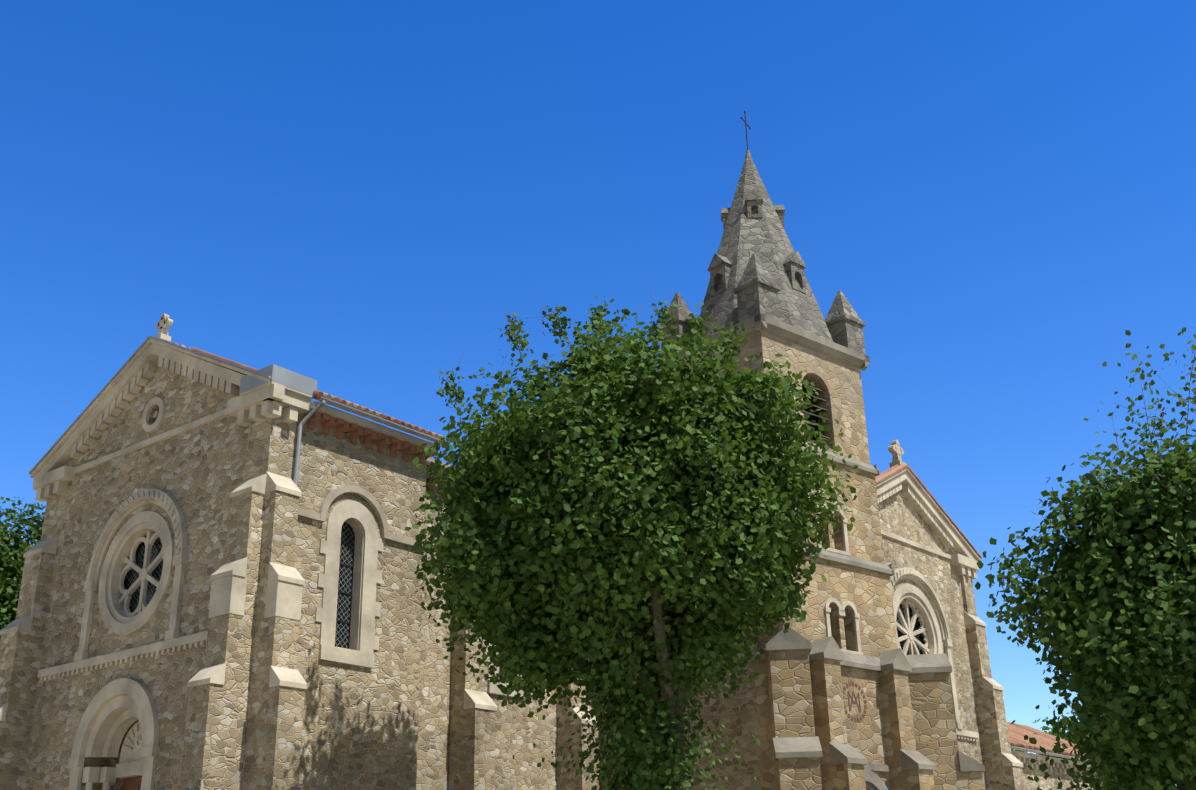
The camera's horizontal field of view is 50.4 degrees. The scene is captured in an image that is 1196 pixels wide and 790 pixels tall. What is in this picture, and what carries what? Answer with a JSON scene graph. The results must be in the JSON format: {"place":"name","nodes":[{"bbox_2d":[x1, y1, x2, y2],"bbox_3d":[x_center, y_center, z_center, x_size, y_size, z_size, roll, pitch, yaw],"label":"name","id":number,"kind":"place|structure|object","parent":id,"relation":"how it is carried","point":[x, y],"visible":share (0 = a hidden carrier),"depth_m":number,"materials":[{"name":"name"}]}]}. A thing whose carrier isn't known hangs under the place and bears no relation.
{"place":"outdoors","nodes":[
{"label":"outdoors","id":0,"kind":"place"},
{"bbox_2d":[0,496,45,639],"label":"tree","id":1,"kind":"object","parent":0,"point":[12,559],"depth_m":45.18,"materials":[{"name":"green plant"}]},
{"bbox_2d":[336,563,352,623],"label":"bars","id":2,"kind":"object","parent":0,"point":[344,593],"visible":0.12,"depth_m":28.66,"materials":[{"name":"black metal"}]},
{"bbox_2d":[0,0,1195,753],"label":"sky","id":3,"kind":"structure","parent":0,"point":[350,197],"materials":[{"name":"blue"}]},
{"bbox_2d":[173,342,1090,759],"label":"church roof tiles","id":4,"kind":"object","parent":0,"point":[1017,732],"visible":0.08,"depth_m":45.25,"materials":[{"name":"tile"}]},
{"bbox_2d":[404,280,861,789],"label":"plane tree","id":5,"kind":"object","parent":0,"point":[707,476],"depth_m":23.83,"materials":[{"name":"green plant"}]},
{"bbox_2d":[601,625,760,789],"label":"wall","id":6,"kind":"structure","parent":0,"point":[735,715],"depth_m":33.20,"materials":[{"name":"beige stone"}]},
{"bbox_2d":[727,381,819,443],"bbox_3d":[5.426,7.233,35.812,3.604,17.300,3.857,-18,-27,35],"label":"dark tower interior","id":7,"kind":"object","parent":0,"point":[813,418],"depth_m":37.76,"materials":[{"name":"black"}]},
{"bbox_2d":[683,331,897,789],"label":"tower walls","id":8,"kind":"structure","parent":0,"point":[867,593],"depth_m":35.94,"materials":[{"name":"beige stone"}]},
{"bbox_2d":[658,253,865,354],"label":"pinnacles","id":9,"kind":"object","parent":8,"relation":"on","point":[757,289],"visible":0.42,"depth_m":39.00,"materials":[{"name":"grey stone"}]},
{"bbox_2d":[696,150,832,341],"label":"spire","id":10,"kind":"structure","parent":8,"relation":"on","point":[764,239],"depth_m":39.16,"materials":[{"name":"grey stone"}]},
{"bbox_2d":[741,110,750,149],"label":"cross","id":11,"kind":"object","parent":10,"relation":"on","point":[746,124],"visible":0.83,"depth_m":42.44,"materials":[{"name":"grey metal"}]},
{"bbox_2d":[707,190,806,295],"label":"dormers","id":12,"kind":"object","parent":10,"relation":"attached to","point":[720,265],"visible":0.33,"depth_m":39.15,"materials":[{"name":"grey stone"}]},
{"bbox_2d":[802,383,831,448],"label":"louvers","id":13,"kind":"object","parent":8,"relation":"in","point":[815,414],"visible":0.08,"depth_m":37.27,"materials":[{"name":"wood"}]},
{"bbox_2d":[814,504,862,654],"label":"window frames","id":14,"kind":"structure","parent":8,"relation":"in","point":[840,611],"depth_m":34.95,"materials":[{"name":"beige stone"}]},
{"bbox_2d":[843,682,866,721],"bbox_3d":[6.820,8.166,33.799,0.012,1.039,1.040,-25,-32,44],"label":"wall medallion","id":15,"kind":"object","parent":8,"relation":"attached to","point":[856,702],"visible":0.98,"depth_m":33.83,"materials":[{"name":"brown stone"}]},
{"bbox_2d":[767,649,983,789],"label":"buttresses","id":16,"kind":"structure","parent":8,"relation":"attached to","point":[806,697],"depth_m":32.81,"materials":[{"name":"beige stone"}]},
{"bbox_2d":[1022,763,1102,789],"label":"church sacristy walls","id":17,"kind":"structure","parent":0,"point":[1052,781],"depth_m":46.61,"materials":[{"name":"beige stone"}]},
{"bbox_2d":[1011,703,1157,787],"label":"roof","id":18,"kind":"structure","parent":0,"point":[1053,733],"depth_m":59.18,"materials":[{"name":"red tile"}]},
{"bbox_2d":[975,327,1195,789],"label":"plane tree","id":19,"kind":"object","parent":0,"point":[1130,666],"depth_m":18.91,"materials":[{"name":"green plant"}]},
{"label":"ground","id":20,"kind":"structure","parent":0,"visible":0},
{"bbox_2d":[21,362,426,789],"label":"church front walls","id":21,"kind":"structure","parent":20,"relation":"on","point":[359,727],"depth_m":29.00,"materials":[{"name":"beige stone"}]},
{"bbox_2d":[122,776,141,789],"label":"church doors","id":22,"kind":"structure","parent":21,"relation":"in","point":[132,783],"depth_m":28.52,"materials":[{"name":"brown wood"}]},
{"bbox_2d":[0,490,304,789],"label":"buttresses","id":23,"kind":"structure","parent":21,"relation":"attached to","point":[243,729],"depth_m":25.82,"materials":[{"name":"beige stone"}]},
{"bbox_2d":[176,350,443,471],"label":"roof","id":24,"kind":"structure","parent":21,"relation":"on","point":[313,397],"depth_m":32.64,"materials":[{"name":"tile"}]},
{"bbox_2d":[307,411,446,494],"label":"corbels","id":25,"kind":"object","parent":21,"relation":"attached to","point":[328,421],"visible":0.5,"depth_m":29.85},
{"bbox_2d":[124,522,924,682],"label":"windows","id":26,"kind":"structure","parent":21,"relation":"in","point":[344,603],"depth_m":29.22,"materials":[{"name":"black glass"}]},
{"bbox_2d":[298,485,754,657],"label":"church string courses","id":27,"kind":"object","parent":21,"relation":"attached to","point":[367,496],"visible":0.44,"depth_m":29.39,"materials":[{"name":"beige stone"}]},
{"bbox_2d":[29,336,1087,761],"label":"zinc church gutters","id":28,"kind":"object","parent":21,"relation":"attached to","point":[287,378],"visible":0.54,"depth_m":28.52,"materials":[{"name":"grey metal"}]},
{"bbox_2d":[416,478,602,789],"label":"buttresses","id":29,"kind":"structure","parent":20,"relation":"on","point":[518,732],"depth_m":32.13,"materials":[{"name":"beige stone"}]},
{"bbox_2d":[448,605,598,789],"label":"buttresses","id":30,"kind":"structure","parent":29,"relation":"attached to","point":[472,749],"depth_m":31.32,"materials":[{"name":"beige stone"}]},
{"bbox_2d":[0,313,1112,789],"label":"stone trim","id":31,"kind":"structure","parent":20,"relation":"on","point":[112,715],"depth_m":29.27,"materials":[{"name":"beige stone"}]},
{"bbox_2d":[673,313,984,789],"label":"stone ledges","id":32,"kind":"object","parent":20,"relation":"on","point":[806,747],"visible":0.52,"depth_m":34.56,"materials":[{"name":"grey stone"}]},
{"bbox_2d":[878,489,986,789],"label":"church transept walls","id":33,"kind":"structure","parent":20,"relation":"on","point":[900,515],"depth_m":41.27,"materials":[{"name":"beige stone"}]},
{"bbox_2d":[875,463,981,558],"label":"transept verge tiles","id":34,"kind":"object","parent":33,"relation":"attached to","point":[889,472],"visible":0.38,"depth_m":41.47,"materials":[{"name":"stone"}]},
{"bbox_2d":[960,575,1024,789],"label":"church transept buttresses","id":35,"kind":"structure","parent":33,"relation":"attached to","point":[992,724],"depth_m":41.06,"materials":[{"name":"beige stone"}]}
]}

